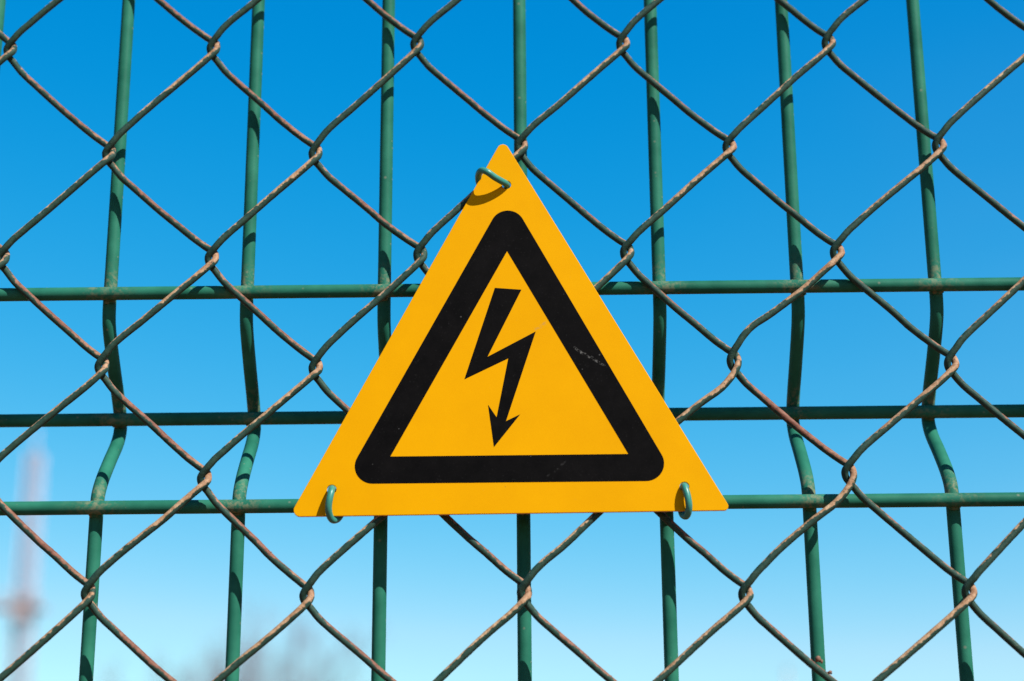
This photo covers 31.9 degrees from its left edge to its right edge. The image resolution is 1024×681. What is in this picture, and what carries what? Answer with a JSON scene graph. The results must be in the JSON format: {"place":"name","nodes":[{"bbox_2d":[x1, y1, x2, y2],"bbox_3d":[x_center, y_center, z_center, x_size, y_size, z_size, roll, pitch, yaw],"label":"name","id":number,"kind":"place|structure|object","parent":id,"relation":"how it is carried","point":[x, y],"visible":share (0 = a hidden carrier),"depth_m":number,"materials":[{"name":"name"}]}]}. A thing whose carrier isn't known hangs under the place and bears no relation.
{"place":"outdoors","nodes":[
{"label":"outdoors","id":0,"kind":"place"},
{"bbox_2d":[0,0,1023,680],"label":"sky","id":1,"kind":"structure","parent":0,"point":[880,594],"materials":[{"name":"blue"}]},
{"label":"ground","id":2,"kind":"structure","parent":0,"visible":0},
{"bbox_2d":[0,430,47,680],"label":"lattice mast","id":3,"kind":"object","parent":2,"relation":"on","point":[21,607],"visible":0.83,"depth_m":61.00,"materials":[{"name":"metal"}]},
{"bbox_2d":[95,596,387,680],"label":"bare tree","id":4,"kind":"object","parent":2,"relation":"on","point":[254,674],"visible":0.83,"depth_m":40.25,"materials":[{"name":"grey plant"}]},
{"bbox_2d":[0,0,1023,680],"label":"panel","id":5,"kind":"object","parent":2,"relation":"on","point":[952,500],"visible":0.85,"depth_m":0.65,"materials":[{"name":"green paint"}]},
{"bbox_2d":[0,0,1023,680],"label":"chain link fence","id":6,"kind":"object","parent":5,"relation":"attached to","point":[626,256],"visible":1,"depth_m":0.64,"materials":[{"name":"brown metal"}]},
{"bbox_2d":[325,485,342,523],"bbox_3d":[-0.060,0.056,0.612,0.006,0.013,0.011,-1,-17,1],"label":"wire tie","id":7,"kind":"object","parent":6,"relation":"attached to","point":[331,518],"visible":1,"depth_m":0.61,"materials":[{"name":"teal metal"}]},
{"bbox_2d":[475,167,509,188],"bbox_3d":[-0.007,-0.056,0.648,0.013,0.010,0.014,-1,-17,1],"label":"wire tie","id":8,"kind":"object","parent":6,"relation":"attached to","point":[489,173],"visible":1,"depth_m":0.64,"materials":[{"name":"teal metal"}]},
{"bbox_2d":[294,144,727,516],"bbox_3d":[-0.001,-0.006,0.632,0.148,0.138,0.003,-1,-18,1],"label":"warning sign","id":9,"kind":"object","parent":6,"relation":"attached to","point":[508,374],"visible":1,"depth_m":0.62,"materials":[{"name":"yellow metal"}]},
{"bbox_2d":[678,482,691,519],"bbox_3d":[0.058,0.055,0.611,0.006,0.013,0.010,-1,-17,1],"label":"wire tie","id":10,"kind":"object","parent":6,"relation":"attached to","point":[687,513],"visible":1,"depth_m":0.61,"materials":[{"name":"teal metal"}]}
]}

